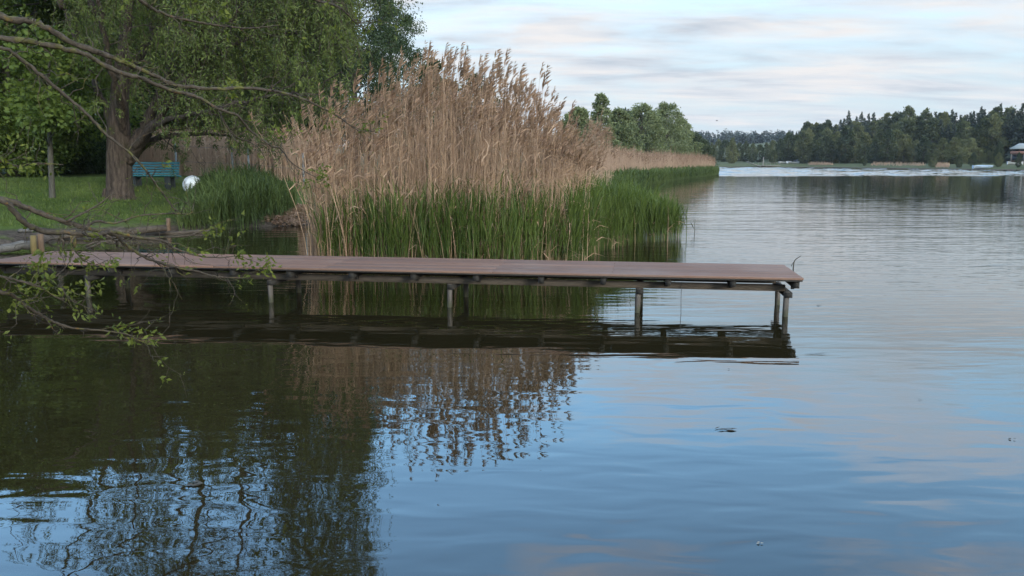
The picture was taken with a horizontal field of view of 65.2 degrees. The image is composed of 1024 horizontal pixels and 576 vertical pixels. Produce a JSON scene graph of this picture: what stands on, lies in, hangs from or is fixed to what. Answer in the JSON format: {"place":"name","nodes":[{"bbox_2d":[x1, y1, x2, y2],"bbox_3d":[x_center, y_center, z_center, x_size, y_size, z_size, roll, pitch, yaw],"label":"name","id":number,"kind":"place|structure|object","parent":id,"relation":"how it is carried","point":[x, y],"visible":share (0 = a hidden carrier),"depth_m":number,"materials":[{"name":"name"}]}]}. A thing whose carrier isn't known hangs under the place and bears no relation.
{"place":"outdoors","nodes":[
{"label":"outdoors","id":0,"kind":"place"},
{"bbox_2d":[0,176,185,228],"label":"bank grass","id":1,"kind":"structure","parent":0,"point":[61,179],"depth_m":26.16,"materials":[{"name":"plant"}]},
{"bbox_2d":[0,167,1023,575],"bbox_3d":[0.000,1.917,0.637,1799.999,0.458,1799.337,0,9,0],"label":"water","id":2,"kind":"structure","parent":0,"point":[356,429],"depth_m":6.53,"materials":[{"name":"liquid"}]},
{"bbox_2d":[0,240,29,252],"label":"log","id":3,"kind":"object","parent":2,"relation":"on","point":[9,247],"visible":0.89,"depth_m":17.72,"materials":[{"name":"wood"}]},
{"bbox_2d":[30,235,36,253],"bbox_3d":[-10.510,-0.759,17.610,0.133,0.803,0.128,0,9,0],"label":"stake","id":4,"kind":"object","parent":2,"relation":"in","point":[33,243],"visible":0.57,"depth_m":17.53,"materials":[{"name":"brown wood"}]},
{"bbox_2d":[37,234,44,251],"bbox_3d":[-10.444,-0.793,17.761,0.142,0.823,0.138,0,9,0],"label":"stake","id":5,"kind":"object","parent":2,"relation":"in","point":[40,242],"visible":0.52,"depth_m":17.68,"materials":[{"name":"wood"}]},
{"bbox_2d":[57,224,166,239],"bbox_3d":[-10.691,-1.504,21.479,2.661,0.292,0.214,-6,11,-33],"label":"log","id":6,"kind":"object","parent":2,"relation":"on","point":[150,229],"visible":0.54,"depth_m":21.80,"materials":[{"name":"brown wood"}]},
{"bbox_2d":[144,229,209,233],"bbox_3d":[-9.734,-1.547,22.455,2.379,0.161,0.153,-2,9,-10],"label":"log","id":7,"kind":"object","parent":2,"relation":"on","point":[179,232],"visible":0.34,"depth_m":22.48,"materials":[{"name":"brown wood"}]},
{"bbox_2d":[262,203,309,226],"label":"reed litter","id":8,"kind":"object","parent":2,"relation":"on","point":[290,218],"visible":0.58,"depth_m":25.57,"materials":[{"name":"plant"}]},
{"bbox_2d":[0,251,803,316],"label":"pier","id":9,"kind":"structure","parent":2,"relation":"in","point":[643,274],"depth_m":11.29,"materials":[{"name":"brown wood"}]},
{"bbox_2d":[248,40,679,260],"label":"dry reeds","id":10,"kind":"object","parent":2,"relation":"in","point":[504,118],"visible":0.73,"depth_m":15.65,"materials":[{"name":"plant"}]},
{"bbox_2d":[301,162,687,260],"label":"green reeds","id":11,"kind":"object","parent":2,"relation":"in","point":[625,206],"visible":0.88,"depth_m":15.17,"materials":[{"name":"plant"}]},
{"bbox_2d":[528,107,715,195],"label":"distant reeds","id":12,"kind":"object","parent":2,"relation":"in","point":[617,157],"visible":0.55,"depth_m":71.71,"materials":[{"name":"plant"}]},
{"bbox_2d":[575,163,719,186],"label":"reed fringe","id":13,"kind":"object","parent":2,"relation":"on","point":[666,174],"visible":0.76,"depth_m":77.04,"materials":[{"name":"plant"}]},
{"bbox_2d":[0,142,1023,244],"bbox_3d":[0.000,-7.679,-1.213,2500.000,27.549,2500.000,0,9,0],"label":"ground","id":14,"kind":"structure","parent":0,"point":[9,234],"depth_m":26.20,"materials":[{"name":"plant"}]},
{"bbox_2d":[0,0,62,168],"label":"maple tree","id":15,"kind":"object","parent":14,"relation":"on","point":[34,15],"visible":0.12,"depth_m":35.16,"materials":[{"name":"green plant"}]},
{"bbox_2d":[0,23,106,197],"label":"sapling","id":16,"kind":"object","parent":14,"relation":"on","point":[54,115],"visible":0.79,"depth_m":24.50,"materials":[{"name":"green plant"}]},
{"bbox_2d":[41,118,105,174],"bbox_3d":[-21.969,-7.165,39.133,4.664,3.821,5.459,-6,11,-34],"label":"hedge bush","id":17,"kind":"object","parent":14,"relation":"on","point":[87,166],"visible":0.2,"depth_m":38.73,"materials":[{"name":"green plant"}]},
{"bbox_2d":[0,0,167,177],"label":"maple tree","id":18,"kind":"object","parent":14,"relation":"on","point":[7,127],"visible":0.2,"depth_m":34.99,"materials":[{"name":"green plant"}]},
{"bbox_2d":[5,0,199,130],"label":"leafy tree","id":19,"kind":"object","parent":14,"relation":"on","point":[140,118],"visible":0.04,"depth_m":44.24,"materials":[{"name":"green plant"}]},
{"bbox_2d":[132,161,180,189],"bbox_3d":[-13.109,-4.116,29.240,1.958,1.013,0.719,0,9,0],"label":"park bench","id":20,"kind":"object","parent":14,"relation":"on","point":[167,179],"visible":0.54,"depth_m":29.40,"materials":[{"name":"paint"}]},
{"bbox_2d":[182,175,199,191],"bbox_3d":[-10.769,-3.258,27.023,0.650,1.075,0.650,0,9,0],"label":"garden globe","id":21,"kind":"object","parent":14,"relation":"on","point":[188,180],"visible":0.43,"depth_m":26.73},
{"bbox_2d":[89,0,307,147],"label":"leafy tree","id":22,"kind":"object","parent":14,"relation":"on","point":[188,125],"visible":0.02,"depth_m":48.47,"materials":[{"name":"green plant"}]},
{"bbox_2d":[0,0,406,396],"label":"overhanging tree","id":23,"kind":"object","parent":14,"relation":"on","point":[10,203],"visible":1,"depth_m":5.71,"materials":[{"name":"green plant"}]},
{"bbox_2d":[40,0,406,200],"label":"willow tree","id":24,"kind":"object","parent":14,"relation":"on","point":[180,44],"visible":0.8,"depth_m":24.24,"materials":[{"name":"green plant"}]},
{"bbox_2d":[132,124,333,181],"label":"bank reeds","id":25,"kind":"object","parent":14,"relation":"on","point":[210,156],"visible":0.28,"depth_m":39.05,"materials":[{"name":"plant"}]},
{"bbox_2d":[175,159,299,230],"bbox_3d":[-8.954,-3.139,26.000,3.849,2.346,6.158,0,9,0],"label":"sedge clump","id":26,"kind":"object","parent":14,"relation":"on","point":[253,193],"visible":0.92,"depth_m":24.57,"materials":[{"name":"plant"}]},
{"bbox_2d":[175,144,304,184],"bbox_3d":[-11.770,-5.142,34.616,5.576,2.211,0.101,0,9,0],"label":"wooden fence","id":27,"kind":"object","parent":14,"relation":"on","point":[248,161],"visible":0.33,"depth_m":34.53,"materials":[{"name":"wood"}]},
{"bbox_2d":[190,0,394,147],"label":"leafy tree","id":28,"kind":"object","parent":14,"relation":"on","point":[365,87],"visible":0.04,"depth_m":46.66,"materials":[{"name":"green plant"}]},
{"bbox_2d":[288,0,422,176],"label":"birch tree","id":29,"kind":"object","parent":14,"relation":"on","point":[383,43],"visible":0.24,"depth_m":43.88,"materials":[{"name":"green plant"}]},
{"bbox_2d":[338,2,432,174],"bbox_3d":[-7.184,-12.812,50.746,5.790,11.685,6.355,5,10,31],"label":"birch tree","id":30,"kind":"object","parent":14,"relation":"on","point":[409,60],"visible":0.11,"depth_m":49.49,"materials":[{"name":"green plant"}]},
{"bbox_2d":[380,58,478,178],"bbox_3d":[-3.950,-7.903,39.567,4.092,6.988,4.954,7,12,39],"label":"willow bush","id":31,"kind":"object","parent":14,"relation":"on","point":[423,75],"visible":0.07,"depth_m":38.73,"materials":[{"name":"green plant"}]},
{"bbox_2d":[448,74,511,176],"bbox_3d":[-1.670,-8.175,43.003,4.285,6.712,4.357,-3,10,-20],"label":"willow bush","id":32,"kind":"object","parent":14,"relation":"on","point":[497,99],"visible":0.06,"depth_m":42.61,"materials":[{"name":"green plant"}]},
{"bbox_2d":[557,106,596,145],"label":"alder tree","id":33,"kind":"object","parent":14,"relation":"on","point":[583,117],"visible":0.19,"depth_m":83.48,"materials":[{"name":"green plant"}]},
{"bbox_2d":[589,92,623,150],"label":"alder tree","id":34,"kind":"object","parent":14,"relation":"on","point":[598,106],"visible":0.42,"depth_m":87.82,"materials":[{"name":"green plant"}]},
{"bbox_2d":[599,107,646,155],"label":"alder tree","id":35,"kind":"object","parent":14,"relation":"on","point":[626,128],"visible":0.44,"depth_m":97.17,"materials":[{"name":"green plant"}]},
{"bbox_2d":[611,107,650,152],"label":"alder tree","id":36,"kind":"object","parent":14,"relation":"on","point":[643,130],"visible":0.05,"depth_m":120.86,"materials":[{"name":"green plant"}]},
{"bbox_2d":[471,128,799,147],"bbox_3d":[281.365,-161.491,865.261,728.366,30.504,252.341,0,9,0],"label":"distant wood","id":37,"kind":"object","parent":14,"relation":"on","point":[755,137],"visible":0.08,"depth_m":802.29,"materials":[{"name":"plant"}]},
{"bbox_2d":[625,102,672,154],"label":"alder tree","id":38,"kind":"object","parent":14,"relation":"on","point":[656,133],"visible":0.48,"depth_m":108.66,"materials":[{"name":"green plant"}]},
{"bbox_2d":[646,101,697,155],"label":"alder tree","id":39,"kind":"object","parent":14,"relation":"on","point":[668,109],"visible":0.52,"depth_m":121.96,"materials":[{"name":"green plant"}]},
{"bbox_2d":[664,116,704,155],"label":"alder tree","id":40,"kind":"object","parent":14,"relation":"on","point":[688,126],"visible":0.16,"depth_m":132.77,"materials":[{"name":"green plant"}]},
{"bbox_2d":[682,132,718,164],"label":"alder tree","id":41,"kind":"object","parent":14,"relation":"on","point":[698,139],"visible":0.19,"depth_m":142.36,"materials":[{"name":"green plant"}]},
{"bbox_2d":[712,138,723,159],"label":"broadleaf tree","id":42,"kind":"object","parent":14,"relation":"on","point":[718,143],"visible":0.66,"depth_m":349.36,"materials":[{"name":"green plant"}]},
{"bbox_2d":[717,139,731,161],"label":"broadleaf tree","id":43,"kind":"object","parent":14,"relation":"on","point":[723,150],"visible":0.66,"depth_m":333.24,"materials":[{"name":"green plant"}]},
{"bbox_2d":[725,141,740,162],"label":"broadleaf tree","id":44,"kind":"object","parent":14,"relation":"on","point":[729,155],"visible":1,"depth_m":301.18,"materials":[{"name":"green plant"}]},
{"bbox_2d":[732,142,741,160],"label":"broadleaf tree","id":45,"kind":"object","parent":14,"relation":"on","point":[739,147],"visible":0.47,"depth_m":339.02,"materials":[{"name":"green plant"}]},
{"bbox_2d":[740,141,751,161],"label":"broadleaf tree","id":46,"kind":"object","parent":14,"relation":"on","point":[745,145],"visible":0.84,"depth_m":330.76,"materials":[{"name":"green plant"}]},
{"bbox_2d":[747,143,757,161],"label":"broadleaf tree","id":47,"kind":"object","parent":14,"relation":"on","point":[753,153],"visible":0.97,"depth_m":321.85,"materials":[{"name":"green plant"}]},
{"bbox_2d":[756,144,764,161],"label":"broadleaf tree","id":48,"kind":"object","parent":14,"relation":"on","point":[759,147],"visible":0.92,"depth_m":323.18,"materials":[{"name":"green plant"}]},
{"bbox_2d":[765,140,777,158],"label":"broadleaf tree","id":49,"kind":"object","parent":14,"relation":"on","point":[772,143],"visible":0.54,"depth_m":336.64,"materials":[{"name":"green plant"}]},
{"bbox_2d":[768,149,778,162],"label":"broadleaf tree","id":50,"kind":"object","parent":14,"relation":"on","point":[772,157],"visible":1,"depth_m":295.61,"materials":[{"name":"green plant"}]},
{"bbox_2d":[778,131,796,161],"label":"broadleaf tree","id":51,"kind":"object","parent":14,"relation":"on","point":[785,142],"visible":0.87,"depth_m":303.18,"materials":[{"name":"green plant"}]},
{"bbox_2d":[786,134,805,159],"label":"broadleaf tree","id":52,"kind":"object","parent":14,"relation":"on","point":[796,137],"visible":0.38,"depth_m":303.47,"materials":[{"name":"green plant"}]},
{"bbox_2d":[792,130,814,162],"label":"broadleaf tree","id":53,"kind":"object","parent":14,"relation":"on","point":[804,144],"visible":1,"depth_m":290.52,"materials":[{"name":"green plant"}]},
{"bbox_2d":[799,121,815,134],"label":"broadleaf tree","id":54,"kind":"object","parent":14,"relation":"on","point":[806,125],"visible":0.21,"depth_m":345.83,"materials":[{"name":"green plant"}]},
{"bbox_2d":[799,128,815,162],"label":"broadleaf tree","id":55,"kind":"object","parent":14,"relation":"on","point":[809,130],"visible":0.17,"depth_m":304.34,"materials":[{"name":"green plant"}]},
{"bbox_2d":[810,131,823,162],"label":"broadleaf tree","id":56,"kind":"object","parent":14,"relation":"on","point":[818,134],"visible":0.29,"depth_m":297.98,"materials":[{"name":"green plant"}]},
{"bbox_2d":[812,129,835,162],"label":"broadleaf tree","id":57,"kind":"object","parent":14,"relation":"on","point":[827,132],"visible":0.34,"depth_m":293.34,"materials":[{"name":"green plant"}]},
{"bbox_2d":[811,135,837,162],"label":"broadleaf tree","id":58,"kind":"object","parent":14,"relation":"on","point":[825,143],"visible":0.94,"depth_m":284.63,"materials":[{"name":"green plant"}]},
{"bbox_2d":[829,131,844,162],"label":"broadleaf tree","id":59,"kind":"object","parent":14,"relation":"on","point":[837,134],"visible":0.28,"depth_m":292.53,"materials":[{"name":"green plant"}]},
{"bbox_2d":[834,125,857,162],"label":"broadleaf tree","id":60,"kind":"object","parent":14,"relation":"on","point":[849,133],"visible":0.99,"depth_m":279.84,"materials":[{"name":"green plant"}]},
{"bbox_2d":[843,134,861,162],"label":"broadleaf tree","id":61,"kind":"object","parent":14,"relation":"on","point":[847,149],"visible":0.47,"depth_m":280.75,"materials":[{"name":"green plant"}]},
{"bbox_2d":[853,122,865,162],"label":"broadleaf tree","id":62,"kind":"object","parent":14,"relation":"on","point":[858,130],"visible":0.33,"depth_m":296.01,"materials":[{"name":"green plant"}]},
{"bbox_2d":[854,132,873,163],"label":"broadleaf tree","id":63,"kind":"object","parent":14,"relation":"on","point":[866,139],"visible":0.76,"depth_m":268.04,"materials":[{"name":"green plant"}]},
{"bbox_2d":[860,122,871,162],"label":"spruce tree","id":64,"kind":"object","parent":14,"relation":"on","point":[868,129],"visible":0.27,"depth_m":287.54,"materials":[{"name":"green plant"}]},
{"bbox_2d":[869,120,878,155],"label":"broadleaf tree","id":65,"kind":"object","parent":14,"relation":"on","point":[873,125],"visible":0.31,"depth_m":296.77,"materials":[{"name":"green plant"}]},
{"bbox_2d":[866,139,884,163],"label":"broadleaf tree","id":66,"kind":"object","parent":14,"relation":"on","point":[872,152],"visible":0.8,"depth_m":262.38,"materials":[{"name":"green plant"}]},
{"bbox_2d":[872,129,884,161],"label":"broadleaf tree","id":67,"kind":"object","parent":14,"relation":"on","point":[879,134],"visible":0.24,"depth_m":284.82,"materials":[{"name":"green plant"}]},
{"bbox_2d":[809,161,949,167],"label":"shore reeds","id":68,"kind":"object","parent":14,"relation":"on","point":[942,164],"visible":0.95,"depth_m":242.10,"materials":[{"name":"plant"}]},
{"bbox_2d":[871,121,889,132],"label":"broadleaf tree","id":69,"kind":"object","parent":14,"relation":"on","point":[882,125],"visible":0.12,"depth_m":304.19,"materials":[{"name":"green plant"}]},
{"bbox_2d":[878,112,891,128],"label":"broadleaf tree","id":70,"kind":"object","parent":14,"relation":"on","point":[885,118],"visible":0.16,"depth_m":307.54,"materials":[{"name":"green plant"}]},
{"bbox_2d":[876,129,901,162],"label":"broadleaf tree","id":71,"kind":"object","parent":14,"relation":"on","point":[885,144],"visible":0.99,"depth_m":256.94,"materials":[{"name":"green plant"}]},
{"bbox_2d":[883,111,900,130],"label":"broadleaf tree","id":72,"kind":"object","parent":14,"relation":"on","point":[894,118],"visible":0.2,"depth_m":303.10,"materials":[{"name":"green plant"}]},
{"bbox_2d":[883,129,910,162],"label":"broadleaf tree","id":73,"kind":"object","parent":14,"relation":"on","point":[898,133],"visible":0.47,"depth_m":260.17,"materials":[{"name":"green plant"}]},
{"bbox_2d":[893,134,914,162],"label":"broadleaf tree","id":74,"kind":"object","parent":14,"relation":"on","point":[907,138],"visible":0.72,"depth_m":258.76,"materials":[{"name":"green plant"}]},
{"bbox_2d":[894,105,917,124],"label":"broadleaf tree","id":75,"kind":"object","parent":14,"relation":"on","point":[909,110],"visible":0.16,"depth_m":298.33,"materials":[{"name":"green plant"}]},
{"bbox_2d":[891,116,923,162],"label":"broadleaf tree","id":76,"kind":"object","parent":14,"relation":"on","point":[909,123],"visible":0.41,"depth_m":271.15,"materials":[{"name":"green plant"}]},
{"bbox_2d":[907,139,922,162],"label":"broadleaf tree","id":77,"kind":"object","parent":14,"relation":"on","point":[911,149],"visible":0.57,"depth_m":256.18,"materials":[{"name":"green plant"}]},
{"bbox_2d":[902,115,931,156],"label":"broadleaf tree","id":78,"kind":"object","parent":14,"relation":"on","point":[919,121],"visible":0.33,"depth_m":270.91,"materials":[{"name":"green plant"}]},
{"bbox_2d":[913,135,932,163],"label":"broadleaf tree","id":79,"kind":"object","parent":14,"relation":"on","point":[925,141],"visible":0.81,"depth_m":245.52,"materials":[{"name":"green plant"}]},
{"bbox_2d":[921,107,932,120],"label":"broadleaf tree","id":80,"kind":"object","parent":14,"relation":"on","point":[927,114],"visible":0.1,"depth_m":300.76,"materials":[{"name":"green plant"}]},
{"bbox_2d":[924,143,938,163],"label":"broadleaf tree","id":81,"kind":"object","parent":14,"relation":"on","point":[933,150],"visible":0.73,"depth_m":240.84,"materials":[{"name":"green plant"}]},
{"bbox_2d":[920,117,943,157],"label":"broadleaf tree","id":82,"kind":"object","parent":14,"relation":"on","point":[934,126],"visible":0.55,"depth_m":265.16,"materials":[{"name":"green plant"}]},
{"bbox_2d":[928,154,937,166],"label":"broadleaf tree","id":83,"kind":"object","parent":14,"relation":"on","point":[931,162],"visible":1,"depth_m":217.81,"materials":[{"name":"green plant"}]},
{"bbox_2d":[932,119,947,157],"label":"spruce tree","id":84,"kind":"object","parent":14,"relation":"on","point":[941,132],"visible":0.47,"depth_m":265.27,"materials":[{"name":"green plant"}]},
{"bbox_2d":[936,137,950,162],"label":"broadleaf tree","id":85,"kind":"object","parent":14,"relation":"on","point":[942,157],"visible":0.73,"depth_m":243.33,"materials":[{"name":"green plant"}]},
{"bbox_2d":[938,111,953,133],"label":"broadleaf tree","id":86,"kind":"object","parent":14,"relation":"on","point":[945,118],"visible":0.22,"depth_m":280.56,"materials":[{"name":"green plant"}]},
{"bbox_2d":[945,124,956,159],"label":"spruce tree","id":87,"kind":"object","parent":14,"relation":"on","point":[950,136],"visible":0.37,"depth_m":252.02,"materials":[{"name":"green plant"}]},
{"bbox_2d":[943,137,960,163],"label":"broadleaf tree","id":88,"kind":"object","parent":14,"relation":"on","point":[954,143],"visible":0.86,"depth_m":228.52,"materials":[{"name":"green plant"}]},
{"bbox_2d":[947,120,970,160],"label":"broadleaf tree","id":89,"kind":"object","parent":14,"relation":"on","point":[962,126],"visible":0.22,"depth_m":257.28,"materials":[{"name":"green plant"}]},
{"bbox_2d":[955,154,962,167],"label":"broadleaf tree","id":90,"kind":"object","parent":14,"relation":"on","point":[958,160],"visible":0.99,"depth_m":206.06,"materials":[{"name":"green plant"}]},
{"bbox_2d":[956,137,981,163],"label":"broadleaf tree","id":91,"kind":"object","parent":14,"relation":"on","point":[970,143],"visible":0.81,"depth_m":221.36,"materials":[{"name":"green plant"}]},
{"bbox_2d":[958,126,979,154],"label":"broadleaf tree","id":92,"kind":"object","parent":14,"relation":"on","point":[968,131],"visible":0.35,"depth_m":248.50,"materials":[{"name":"green plant"}]},
{"bbox_2d":[968,153,978,165],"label":"broadleaf tree","id":93,"kind":"object","parent":14,"relation":"on","point":[973,155],"visible":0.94,"depth_m":203.80,"materials":[{"name":"green plant"}]},
{"bbox_2d":[975,148,986,163],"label":"broadleaf tree","id":94,"kind":"object","parent":14,"relation":"on","point":[979,155],"visible":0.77,"depth_m":220.57,"materials":[{"name":"green plant"}]},
{"bbox_2d":[972,165,992,168],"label":"rowing boat","id":95,"kind":"object","parent":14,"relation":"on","point":[981,166],"visible":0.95,"depth_m":195.70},
{"bbox_2d":[969,117,997,162],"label":"broadleaf tree","id":96,"kind":"object","parent":14,"relation":"on","point":[982,130],"visible":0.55,"depth_m":244.89,"materials":[{"name":"green plant"}]},
{"bbox_2d":[983,150,993,163],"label":"broadleaf tree","id":97,"kind":"object","parent":14,"relation":"on","point":[989,156],"visible":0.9,"depth_m":224.06,"materials":[{"name":"green plant"}]},
{"bbox_2d":[974,113,1010,162],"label":"broadleaf tree","id":98,"kind":"object","parent":14,"relation":"on","point":[995,121],"visible":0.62,"depth_m":243.58,"materials":[{"name":"green plant"}]},
{"bbox_2d":[993,152,1003,166],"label":"broadleaf tree","id":99,"kind":"object","parent":14,"relation":"on","point":[997,163],"visible":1,"depth_m":195.62,"materials":[{"name":"green plant"}]},
{"bbox_2d":[996,114,1014,160],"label":"spruce tree","id":100,"kind":"object","parent":14,"relation":"on","point":[1007,124],"visible":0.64,"depth_m":244.12,"materials":[{"name":"green plant"}]},
{"bbox_2d":[1003,105,1017,120],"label":"broadleaf tree","id":101,"kind":"object","parent":14,"relation":"on","point":[1009,110],"visible":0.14,"depth_m":275.04,"materials":[{"name":"green plant"}]},
{"bbox_2d":[1005,118,1019,160],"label":"spruce tree","id":102,"kind":"object","parent":14,"relation":"on","point":[1016,128],"visible":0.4,"depth_m":243.55,"materials":[{"name":"green plant"}]},
{"bbox_2d":[1006,114,1023,159],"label":"spruce tree","id":103,"kind":"object","parent":14,"relation":"on","point":[1019,134],"visible":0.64,"depth_m":229.31,"materials":[{"name":"green plant"}]},
{"bbox_2d":[1009,143,1023,163],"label":"house","id":104,"kind":"structure","parent":14,"relation":"on","point":[1016,150],"depth_m":211.47,"materials":[{"name":"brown wood"}]},
{"bbox_2d":[1014,152,1022,167],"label":"broadleaf tree","id":105,"kind":"object","parent":14,"relation":"on","point":[1017,162],"visible":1,"depth_m":189.25,"materials":[{"name":"green plant"}]},
{"bbox_2d":[321,0,1023,146],"label":"sky","id":106,"kind":"structure","parent":0,"point":[748,66],"materials":[{"name":"grey"}]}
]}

